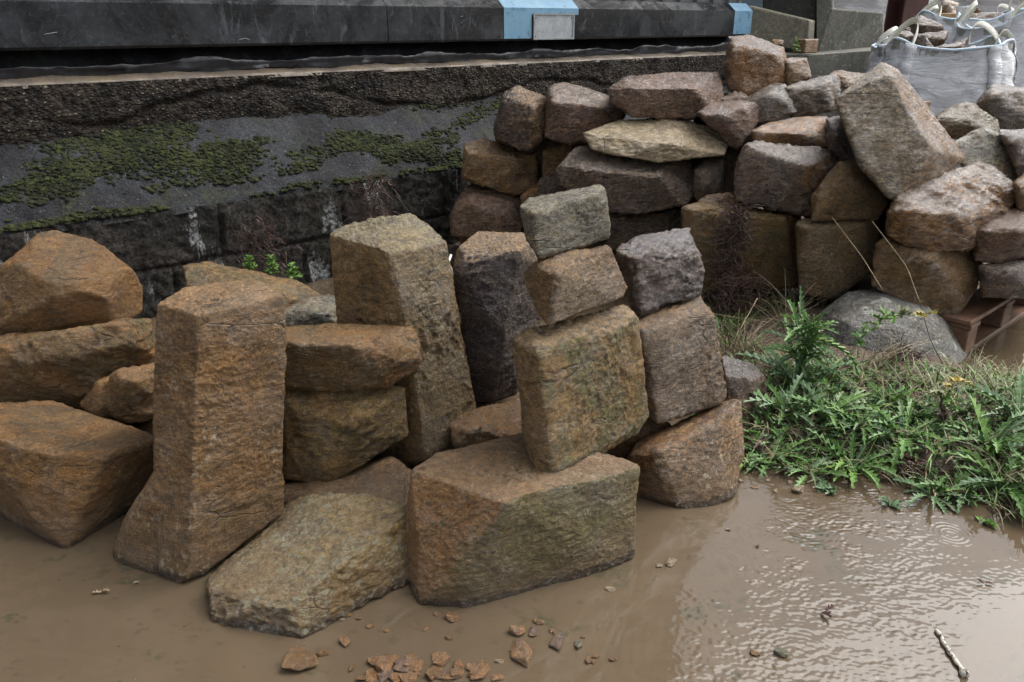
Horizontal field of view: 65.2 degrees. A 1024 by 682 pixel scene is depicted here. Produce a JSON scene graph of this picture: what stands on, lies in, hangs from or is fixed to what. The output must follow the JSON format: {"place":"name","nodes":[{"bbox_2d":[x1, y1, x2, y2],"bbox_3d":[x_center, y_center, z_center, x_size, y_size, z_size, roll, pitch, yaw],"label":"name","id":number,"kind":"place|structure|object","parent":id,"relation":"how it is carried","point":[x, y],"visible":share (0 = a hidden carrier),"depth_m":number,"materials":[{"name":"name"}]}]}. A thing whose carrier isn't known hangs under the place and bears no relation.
{"place":"outdoors","nodes":[
{"label":"outdoors","id":0,"kind":"place"},
{"bbox_2d":[466,185,523,231],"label":"sandstone block","id":1,"kind":"structure","parent":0,"point":[478,186],"depth_m":4.21,"materials":[{"name":"stone"}]},
{"bbox_2d":[520,183,537,205],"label":"sandstone block","id":2,"kind":"object","parent":1,"relation":"on","point":[532,191],"depth_m":3.92,"materials":[{"name":"orange stone"}]},
{"bbox_2d":[538,174,566,195],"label":"sandstone block","id":3,"kind":"object","parent":2,"relation":"on","point":[547,185],"depth_m":3.90,"materials":[{"name":"stone"}]},
{"bbox_2d":[542,144,572,176],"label":"sandstone block","id":4,"kind":"object","parent":2,"relation":"on","point":[553,158],"depth_m":3.97,"materials":[{"name":"brown stone"}]},
{"bbox_2d":[532,138,588,180],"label":"sandstone block","id":5,"kind":"structure","parent":2,"relation":"on","point":[546,143],"depth_m":4.01,"materials":[{"name":"stone"}]},
{"bbox_2d":[544,82,625,144],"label":"sandstone block","id":6,"kind":"object","parent":5,"relation":"on","point":[573,113],"depth_m":3.78,"materials":[{"name":"red stone"}]},
{"bbox_2d":[453,231,541,404],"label":"sandstone pillar","id":7,"kind":"structure","parent":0,"point":[497,309],"depth_m":2.33,"materials":[{"name":"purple stone"}]},
{"bbox_2d":[405,433,639,607],"bbox_3d":[0.026,0.434,1.923,0.560,0.343,0.418,0,22,0],"label":"sandstone block","id":8,"kind":"object","parent":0,"point":[502,517],"depth_m":1.80,"materials":[{"name":"stone"}]},
{"bbox_2d":[512,305,648,472],"bbox_3d":[0.179,0.182,1.994,0.357,0.516,0.390,0,22,0],"label":"sandstone slab","id":9,"kind":"object","parent":8,"relation":"on","point":[581,386],"depth_m":1.87,"materials":[{"name":"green stone"}]},
{"bbox_2d":[523,245,626,324],"bbox_3d":[0.154,-0.118,1.928,0.256,0.236,0.325,0,22,0],"label":"sandstone block","id":10,"kind":"object","parent":9,"relation":"on","point":[565,285],"depth_m":1.82,"materials":[{"name":"brown stone"}]},
{"bbox_2d":[520,184,610,258],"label":"sandstone block","id":11,"kind":"object","parent":10,"relation":"on","point":[561,222],"depth_m":1.82,"materials":[{"name":"grey stone"}]},
{"bbox_2d":[662,207,681,230],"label":"sandstone block","id":12,"kind":"structure","parent":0,"point":[674,218],"depth_m":3.83,"materials":[{"name":"stone"}]},
{"bbox_2d":[672,157,756,208],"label":"sandstone block","id":13,"kind":"structure","parent":12,"relation":"on","point":[695,161],"depth_m":3.81,"materials":[{"name":"stone"}]},
{"bbox_2d":[692,155,727,200],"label":"sandstone block","id":14,"kind":"object","parent":13,"relation":"on","point":[709,175],"depth_m":3.60,"materials":[{"name":"stone"}]},
{"bbox_2d":[696,100,758,150],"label":"sandstone block","id":15,"kind":"object","parent":13,"relation":"on","point":[732,123],"depth_m":3.55,"materials":[{"name":"red stone"}]},
{"bbox_2d":[724,143,745,187],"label":"sandstone block","id":16,"kind":"structure","parent":13,"relation":"on","point":[731,154],"depth_m":3.70,"materials":[{"name":"stone"}]},
{"bbox_2d":[447,36,1023,500],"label":"ground","id":17,"kind":"structure","parent":0,"point":[811,310],"depth_m":2.69,"materials":[{"name":"plant"}]},
{"bbox_2d":[0,400,153,548],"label":"sandstone block","id":18,"kind":"object","parent":17,"relation":"on","point":[70,477],"depth_m":1.99,"materials":[{"name":"stone"}]},
{"bbox_2d":[0,318,155,408],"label":"sandstone block","id":19,"kind":"object","parent":18,"relation":"on","point":[69,367],"depth_m":2.37,"materials":[{"name":"stone"}]},
{"bbox_2d":[0,230,142,334],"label":"sandstone boulder","id":20,"kind":"object","parent":19,"relation":"on","point":[50,280],"visible":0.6,"depth_m":2.48,"materials":[{"name":"stone"}]},
{"bbox_2d":[80,363,154,423],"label":"sandstone block","id":21,"kind":"object","parent":18,"relation":"on","point":[124,394],"depth_m":2.28,"materials":[{"name":"stone"}]},
{"bbox_2d":[113,279,286,583],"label":"sandstone pillar","id":22,"kind":"structure","parent":17,"relation":"on","point":[209,496],"depth_m":1.84,"materials":[{"name":"stone"}]},
{"bbox_2d":[217,213,303,276],"bbox_3d":[-1.125,-0.342,3.511,0.425,0.452,0.131,0,22,0],"label":"dead weed","id":23,"kind":"object","parent":17,"relation":"on","point":[256,244],"visible":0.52,"depth_m":3.48,"materials":[{"name":"brown plant"}]},
{"bbox_2d":[206,492,408,638],"bbox_3d":[-0.502,0.513,1.876,0.548,0.226,0.457,0,22,0],"label":"sandstone wedge","id":24,"kind":"object","parent":17,"relation":"on","point":[305,566],"visible":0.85,"depth_m":1.78,"materials":[{"name":"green stone"}]},
{"bbox_2d":[282,385,407,482],"bbox_3d":[-0.484,0.265,2.234,0.402,0.397,0.369,0,22,0],"label":"sandstone block","id":25,"kind":"object","parent":17,"relation":"on","point":[328,437],"depth_m":2.06,"materials":[{"name":"brown stone"}]},
{"bbox_2d":[284,323,421,392],"bbox_3d":[-0.457,0.066,2.204,0.434,0.289,0.401,0,22,0],"label":"sandstone slab","id":26,"kind":"object","parent":25,"relation":"on","point":[332,357],"depth_m":2.03,"materials":[{"name":"stone"}]},
{"bbox_2d":[283,456,410,504],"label":"sandstone block","id":27,"kind":"object","parent":17,"relation":"on","point":[387,478],"depth_m":2.09,"materials":[{"name":"brown stone"}]},
{"bbox_2d":[0,0,752,78],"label":"clad building","id":28,"kind":"structure","parent":17,"relation":"on","point":[38,38],"depth_m":4.03,"materials":[{"name":"black"}]},
{"bbox_2d":[0,51,763,318],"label":"retaining wall","id":29,"kind":"structure","parent":17,"relation":"on","point":[156,251],"depth_m":3.76,"materials":[{"name":"concrete"}]},
{"bbox_2d":[0,97,500,234],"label":"moss","id":30,"kind":"object","parent":29,"relation":"on","point":[68,176],"visible":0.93,"depth_m":3.52,"materials":[{"name":"plant"}]},
{"bbox_2d":[336,166,400,225],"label":"dead weed","id":31,"kind":"object","parent":29,"relation":"attached to","point":[372,185],"visible":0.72,"depth_m":3.79,"materials":[{"name":"brown plant"}]},
{"bbox_2d":[748,5,814,48],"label":"buttress wall","id":32,"kind":"structure","parent":29,"relation":"on","point":[770,25],"depth_m":6.26,"materials":[{"name":"concrete"}]},
{"bbox_2d":[330,213,475,468],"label":"sandstone pillar","id":33,"kind":"structure","parent":17,"relation":"on","point":[393,270],"depth_m":2.21,"materials":[{"name":"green stone"}]},
{"bbox_2d":[449,397,522,448],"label":"sandstone block","id":34,"kind":"object","parent":17,"relation":"on","point":[485,423],"depth_m":2.23,"materials":[{"name":"stone"}]},
{"bbox_2d":[0,258,1023,681],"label":"puddle water","id":35,"kind":"structure","parent":17,"relation":"on","point":[892,584],"depth_m":1.76,"materials":[{"name":"liquid"}]},
{"bbox_2d":[281,646,317,670],"bbox_3d":[-0.423,0.639,1.613,0.072,0.028,0.071,0,22,0],"label":"stone chip","id":36,"kind":"object","parent":35,"relation":"on","point":[297,658],"visible":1,"depth_m":1.60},
{"bbox_2d":[510,638,531,666],"bbox_3d":[0.019,0.630,1.630,0.044,0.026,0.079,0,22,0],"label":"stone chip","id":37,"kind":"object","parent":35,"relation":"on","point":[521,652],"visible":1,"depth_m":1.62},
{"bbox_2d":[744,425,817,476],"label":"thistle","id":38,"kind":"object","parent":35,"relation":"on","point":[787,449],"visible":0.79,"depth_m":2.33,"materials":[{"name":"green plant"}]},
{"bbox_2d":[892,473,981,513],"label":"thistle","id":39,"kind":"object","parent":35,"relation":"on","point":[927,491],"visible":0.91,"depth_m":2.17,"materials":[{"name":"green plant"}]},
{"bbox_2d":[911,468,989,513],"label":"thistle","id":40,"kind":"object","parent":35,"relation":"on","point":[935,483],"visible":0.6,"depth_m":2.19,"materials":[{"name":"green plant"}]},
{"bbox_2d":[945,446,1023,517],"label":"thistle","id":41,"kind":"object","parent":35,"relation":"on","point":[1016,494],"visible":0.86,"depth_m":2.17,"materials":[{"name":"green plant"}]},
{"bbox_2d":[965,369,1023,447],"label":"thistle","id":42,"kind":"object","parent":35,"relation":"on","point":[995,396],"visible":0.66,"depth_m":2.45,"materials":[{"name":"green plant"}]},
{"bbox_2d":[460,232,618,261],"bbox_3d":[0.451,-0.558,4.427,1.200,0.150,0.900,13,25,29],"label":"pallet","id":43,"kind":"object","parent":17,"relation":"on","point":[599,243],"visible":0.01,"depth_m":4.06,"materials":[{"name":"red wood"}]},
{"bbox_2d":[449,187,522,237],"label":"sandstone block","id":44,"kind":"object","parent":43,"relation":"on","point":[474,211],"depth_m":3.96,"materials":[{"name":"red stone"}]},
{"bbox_2d":[461,138,537,195],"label":"sandstone block","id":45,"kind":"object","parent":44,"relation":"on","point":[497,166],"depth_m":3.92,"materials":[{"name":"brown stone"}]},
{"bbox_2d":[493,85,546,152],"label":"sandstone block","id":46,"kind":"object","parent":45,"relation":"on","point":[519,123],"depth_m":3.83,"materials":[{"name":"brown stone"}]},
{"bbox_2d":[606,211,668,249],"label":"sandstone block","id":47,"kind":"object","parent":43,"relation":"on","point":[625,228],"depth_m":3.68,"materials":[{"name":"stone"}]},
{"bbox_2d":[556,146,692,214],"bbox_3d":[0.538,-0.747,3.784,0.685,0.386,0.612,0,22,0],"label":"sandstone boulder","id":48,"kind":"object","parent":47,"relation":"on","point":[635,186],"visible":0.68,"depth_m":3.53,"materials":[{"name":"purple stone"}]},
{"bbox_2d":[583,118,727,162],"bbox_3d":[0.688,-0.940,3.797,0.752,0.264,0.721,0,22,0],"label":"sandstone slab","id":49,"kind":"object","parent":48,"relation":"on","point":[654,140],"depth_m":3.52,"materials":[{"name":"beige stone"}]},
{"bbox_2d":[608,71,723,120],"bbox_3d":[0.755,-1.188,3.900,0.632,0.248,0.703,0,22,0],"label":"sandstone slab","id":50,"kind":"object","parent":49,"relation":"on","point":[686,96],"depth_m":3.60,"materials":[{"name":"red stone"}]},
{"bbox_2d":[607,417,671,459],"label":"sandstone block","id":51,"kind":"structure","parent":17,"relation":"on","point":[650,426],"depth_m":2.27,"materials":[{"name":"brown stone"}]},
{"bbox_2d":[627,399,744,508],"bbox_3d":[0.502,0.313,2.296,0.314,0.299,0.444,6,23,14],"label":"sandstone block","id":52,"kind":"object","parent":17,"relation":"on","point":[695,460],"depth_m":2.14,"materials":[{"name":"orange stone"}]},
{"bbox_2d":[638,295,726,423],"bbox_3d":[0.473,0.086,2.284,0.318,0.430,0.345,0,22,0],"label":"sandstone slab","id":53,"kind":"object","parent":52,"relation":"on","point":[683,367],"depth_m":2.17,"materials":[{"name":"brown stone"}]},
{"bbox_2d":[616,227,704,316],"bbox_3d":[0.418,-0.172,2.259,0.243,0.291,0.400,4,22,9],"label":"sandstone block","id":54,"kind":"object","parent":53,"relation":"on","point":[659,270],"depth_m":2.13,"materials":[{"name":"stone"}]},
{"bbox_2d":[701,267,772,321],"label":"dead weed","id":55,"kind":"object","parent":17,"relation":"on","point":[734,302],"visible":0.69,"depth_m":3.25,"materials":[{"name":"brown plant"}]},
{"bbox_2d":[721,355,767,420],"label":"sandstone block","id":56,"kind":"object","parent":17,"relation":"on","point":[742,379],"depth_m":2.48,"materials":[{"name":"stone"}]},
{"bbox_2d":[714,298,826,363],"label":"dry grass","id":57,"kind":"structure","parent":17,"relation":"on","point":[746,347],"depth_m":2.86,"materials":[{"name":"green plant"}]},
{"bbox_2d":[736,286,860,393],"bbox_3d":[0.963,-0.015,2.608,0.317,0.338,0.348,-13,25,-30],"label":"tall thistle","id":58,"kind":"object","parent":17,"relation":"on","point":[809,344],"visible":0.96,"depth_m":2.59,"materials":[{"name":"green plant"}]},
{"bbox_2d":[777,47,871,120],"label":"concrete plinth","id":59,"kind":"structure","parent":17,"relation":"on","point":[823,63],"depth_m":6.17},
{"bbox_2d":[763,0,816,51],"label":"concrete pillar","id":60,"kind":"structure","parent":59,"relation":"on","point":[807,9],"depth_m":6.44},
{"bbox_2d":[817,0,883,51],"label":"buttress wall","id":61,"kind":"structure","parent":59,"relation":"on","point":[839,29],"depth_m":6.55,"materials":[{"name":"grey concrete"}]},
{"bbox_2d":[784,379,878,427],"bbox_3d":[0.957,0.203,2.451,0.291,0.113,0.256,-20,29,-41],"label":"thistle","id":62,"kind":"object","parent":17,"relation":"on","point":[845,403],"visible":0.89,"depth_m":2.44,"materials":[{"name":"green plant"}]},
{"bbox_2d":[795,218,879,299],"bbox_3d":[1.358,-0.349,3.379,0.340,0.407,0.524,8,23,19],"label":"sandstone block","id":63,"kind":"object","parent":17,"relation":"on","point":[829,259],"depth_m":3.17,"materials":[{"name":"brown stone"}]},
{"bbox_2d":[811,160,888,221],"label":"sandstone block","id":64,"kind":"object","parent":63,"relation":"on","point":[849,190],"depth_m":3.12,"materials":[{"name":"brown stone"}]},
{"bbox_2d":[675,277,1023,528],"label":"ground cover","id":65,"kind":"object","parent":17,"relation":"on","point":[961,395],"visible":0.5,"depth_m":2.44,"materials":[{"name":"green plant"}]},
{"bbox_2d":[743,373,842,426],"bbox_3d":[0.855,0.194,2.459,0.298,0.140,0.269,-13,25,-29],"label":"thistle","id":66,"kind":"object","parent":65,"relation":"on","point":[766,400],"visible":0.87,"depth_m":2.46,"materials":[{"name":"green plant"}]},
{"bbox_2d":[774,448,857,486],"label":"thistle","id":67,"kind":"object","parent":65,"relation":"on","point":[800,481],"visible":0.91,"depth_m":2.26,"materials":[{"name":"green plant"}]},
{"bbox_2d":[806,428,904,488],"bbox_3d":[0.987,0.330,2.309,0.278,0.130,0.286,-13,25,-29],"label":"thistle","id":68,"kind":"object","parent":17,"relation":"on","point":[870,474],"visible":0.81,"depth_m":2.31,"materials":[{"name":"green plant"}]},
{"bbox_2d":[820,401,898,446],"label":"thistle","id":69,"kind":"object","parent":17,"relation":"on","point":[850,418],"visible":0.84,"depth_m":2.40,"materials":[{"name":"green plant"}]},
{"bbox_2d":[834,0,887,21],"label":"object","id":70,"kind":"object","parent":17,"relation":"on","point":[872,5],"visible":0.13,"depth_m":9.55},
{"bbox_2d":[841,305,937,360],"bbox_3d":[1.256,-0.005,2.723,0.335,0.227,0.096,-4,22,-11],"label":"bramble shoot","id":71,"kind":"object","parent":17,"relation":"on","point":[892,317],"visible":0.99,"depth_m":2.70,"materials":[{"name":"green plant"}]},
{"bbox_2d":[860,382,925,423],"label":"thistle","id":72,"kind":"object","parent":17,"relation":"on","point":[902,394],"visible":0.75,"depth_m":2.51,"materials":[{"name":"green plant"}]},
{"bbox_2d":[820,289,966,363],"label":"grey boulder","id":73,"kind":"structure","parent":17,"relation":"on","point":[850,312],"depth_m":2.97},
{"bbox_2d":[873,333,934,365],"bbox_3d":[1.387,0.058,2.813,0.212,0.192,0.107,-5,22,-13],"label":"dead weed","id":74,"kind":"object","parent":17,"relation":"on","point":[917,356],"visible":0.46,"depth_m":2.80,"materials":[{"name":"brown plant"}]},
{"bbox_2d":[884,0,928,36],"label":"steel column","id":75,"kind":"structure","parent":17,"relation":"on","point":[899,13],"depth_m":7.83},
{"bbox_2d":[791,262,1023,352],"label":"pallet","id":76,"kind":"object","parent":17,"relation":"on","point":[977,315],"visible":0.14,"depth_m":3.24,"materials":[{"name":"red wood"}]},
{"bbox_2d":[681,202,800,291],"bbox_3d":[1.007,-0.411,3.539,0.604,0.455,0.452,0,22,0],"label":"sandstone block","id":77,"kind":"object","parent":76,"relation":"on","point":[774,237],"depth_m":3.32,"materials":[{"name":"brown stone"}]},
{"bbox_2d":[696,193,768,301],"bbox_3d":[0.886,-0.373,3.248,0.330,0.472,0.141,0,22,0],"label":"dead weed","id":78,"kind":"object","parent":77,"relation":"hanging from","point":[736,224],"visible":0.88,"depth_m":3.24,"materials":[{"name":"brown plant"}]},
{"bbox_2d":[733,140,838,218],"bbox_3d":[1.178,-0.702,3.479,0.434,0.375,0.609,5,22,12],"label":"sandstone block","id":79,"kind":"object","parent":77,"relation":"on","point":[788,178],"depth_m":3.23,"materials":[{"name":"purple stone"}]},
{"bbox_2d":[751,116,827,147],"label":"sandstone block","id":80,"kind":"object","parent":79,"relation":"on","point":[805,131],"depth_m":3.42,"materials":[{"name":"orange stone"}]},
{"bbox_2d":[743,83,796,124],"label":"sandstone block","id":81,"kind":"object","parent":80,"relation":"on","point":[774,101],"depth_m":3.61,"materials":[{"name":"stone"}]},
{"bbox_2d":[723,34,786,96],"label":"sandstone block","id":82,"kind":"object","parent":81,"relation":"on","point":[752,64],"depth_m":3.74,"materials":[{"name":"orange stone"}]},
{"bbox_2d":[784,74,840,117],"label":"sandstone block","id":83,"kind":"object","parent":80,"relation":"on","point":[815,96],"depth_m":3.65,"materials":[{"name":"stone"}]},
{"bbox_2d":[785,57,810,85],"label":"sandstone block","id":84,"kind":"object","parent":83,"relation":"on","point":[797,69],"depth_m":3.79,"materials":[{"name":"brown stone"}]},
{"bbox_2d":[825,115,855,160],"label":"sandstone block","id":85,"kind":"object","parent":79,"relation":"on","point":[838,144],"depth_m":3.28,"materials":[{"name":"stone"}]},
{"bbox_2d":[877,168,954,239],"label":"sandstone block","id":86,"kind":"structure","parent":76,"relation":"on","point":[881,220],"depth_m":3.49,"materials":[{"name":"stone"}]},
{"bbox_2d":[885,161,1014,252],"bbox_3d":[1.769,-0.514,3.232,0.440,0.417,0.829,11,24,26],"label":"sandstone boulder","id":87,"kind":"object","parent":86,"relation":"on","point":[954,210],"visible":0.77,"depth_m":3.00,"materials":[{"name":"orange stone"}]},
{"bbox_2d":[835,62,964,199],"bbox_3d":[1.556,-0.815,3.150,0.652,0.528,0.489,0,22,0],"label":"sandstone slab","id":88,"kind":"object","parent":87,"relation":"on","point":[901,141],"depth_m":3.02,"materials":[{"name":"brown stone"}]},
{"bbox_2d":[978,258,1023,298],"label":"sandstone block","id":89,"kind":"object","parent":76,"relation":"on","point":[1004,280],"depth_m":3.02,"materials":[{"name":"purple stone"}]},
{"bbox_2d":[972,207,1023,263],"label":"sandstone block","id":90,"kind":"object","parent":89,"relation":"on","point":[1000,238],"depth_m":3.02,"materials":[{"name":"red stone"}]},
{"bbox_2d":[954,127,1017,207],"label":"sandstone block","id":91,"kind":"object","parent":90,"relation":"on","point":[984,145],"depth_m":3.25,"materials":[{"name":"grey stone"}]},
{"bbox_2d":[936,101,1000,138],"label":"sandstone block","id":92,"kind":"object","parent":91,"relation":"on","point":[960,120],"depth_m":3.60,"materials":[{"name":"beige stone"}]},
{"bbox_2d":[977,84,1023,129],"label":"sandstone block","id":93,"kind":"object","parent":92,"relation":"on","point":[1004,104],"depth_m":3.76,"materials":[{"name":"stone"}]},
{"bbox_2d":[1012,174,1023,209],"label":"sandstone block","id":94,"kind":"object","parent":90,"relation":"on","point":[1018,187],"depth_m":3.07,"materials":[{"name":"brown stone"}]},
{"bbox_2d":[999,128,1023,176],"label":"sandstone block","id":95,"kind":"object","parent":94,"relation":"on","point":[1013,142],"depth_m":3.24,"materials":[{"name":"stone"}]},
{"bbox_2d":[858,398,956,469],"bbox_3d":[1.146,0.276,2.351,0.243,0.120,0.309,20,29,40],"label":"thistle","id":96,"kind":"object","parent":17,"relation":"on","point":[902,444],"visible":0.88,"depth_m":2.35,"materials":[{"name":"green plant"}]},
{"bbox_2d":[859,307,958,376],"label":"dry grass","id":97,"kind":"structure","parent":17,"relation":"on","point":[877,360],"depth_m":2.73,"materials":[{"name":"beige plant"}]},
{"bbox_2d":[884,452,939,483],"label":"dead weed","id":98,"kind":"object","parent":17,"relation":"on","point":[907,463],"visible":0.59,"depth_m":2.25,"materials":[{"name":"brown plant"}]},
{"bbox_2d":[870,237,982,314],"bbox_3d":[1.693,-0.261,3.273,0.389,0.402,0.616,12,25,27],"label":"sandstone boulder","id":99,"kind":"object","parent":17,"relation":"on","point":[945,283],"visible":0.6,"depth_m":3.05,"materials":[{"name":"brown stone"}]},
{"bbox_2d":[865,17,1018,168],"bbox_3d":[2.646,-1.393,5.095,0.914,1.242,0.905,6,23,15],"label":"bulk bag","id":100,"kind":"object","parent":17,"relation":"on","point":[940,79],"visible":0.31,"depth_m":4.64,"materials":[{"name":"fabric"}]},
{"bbox_2d":[904,30,947,46],"bbox_3d":[2.610,-1.887,5.045,0.150,0.138,0.280,-18,28,-38],"label":"bagged stone","id":101,"kind":"object","parent":100,"relation":"in","point":[935,39],"visible":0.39,"depth_m":4.97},
{"bbox_2d":[909,15,943,33],"bbox_3d":[2.856,-2.162,5.473,0.205,0.127,0.262,0,22,0],"label":"bagged stone","id":102,"kind":"object","parent":100,"relation":"in","point":[925,24],"visible":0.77,"depth_m":5.42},
{"bbox_2d":[928,374,973,431],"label":"leafy weed","id":103,"kind":"object","parent":17,"relation":"on","point":[943,414],"visible":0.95,"depth_m":2.38,"materials":[{"name":"green plant"}]},
{"bbox_2d":[914,0,1023,43],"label":"bulk bag","id":104,"kind":"object","parent":17,"relation":"on","point":[947,23],"visible":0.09,"depth_m":6.31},
{"bbox_2d":[927,392,1023,459],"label":"thistle","id":105,"kind":"object","parent":17,"relation":"on","point":[998,443],"visible":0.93,"depth_m":2.31,"materials":[{"name":"green plant"}]},
{"bbox_2d":[945,0,1023,129],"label":"bulk bag","id":106,"kind":"object","parent":17,"relation":"on","point":[962,29],"visible":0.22,"depth_m":5.42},
{"bbox_2d":[951,0,1023,11],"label":"bulk bag","id":107,"kind":"object","parent":17,"relation":"on","point":[988,5],"visible":0.16,"depth_m":9.88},
{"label":"sandstone block","id":108,"kind":"object","parent":17,"relation":"on","visible":0},
{"bbox_2d":[182,261,320,307],"bbox_3d":[-0.955,-0.172,2.941,0.554,0.272,0.445,0,22,0],"label":"sandstone slab","id":109,"kind":"object","parent":108,"relation":"on","point":[292,291],"depth_m":2.79,"materials":[{"name":"brown stone"}]},
{"bbox_2d":[285,294,336,326],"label":"sandstone block","id":110,"kind":"object","parent":108,"relation":"on","point":[318,309],"depth_m":2.65,"materials":[{"name":"grey stone"}]},
{"bbox_2d":[737,260,860,331],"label":"dry grass","id":111,"kind":"structure","parent":0,"point":[789,314],"depth_m":3.10,"materials":[{"name":"brown plant"}]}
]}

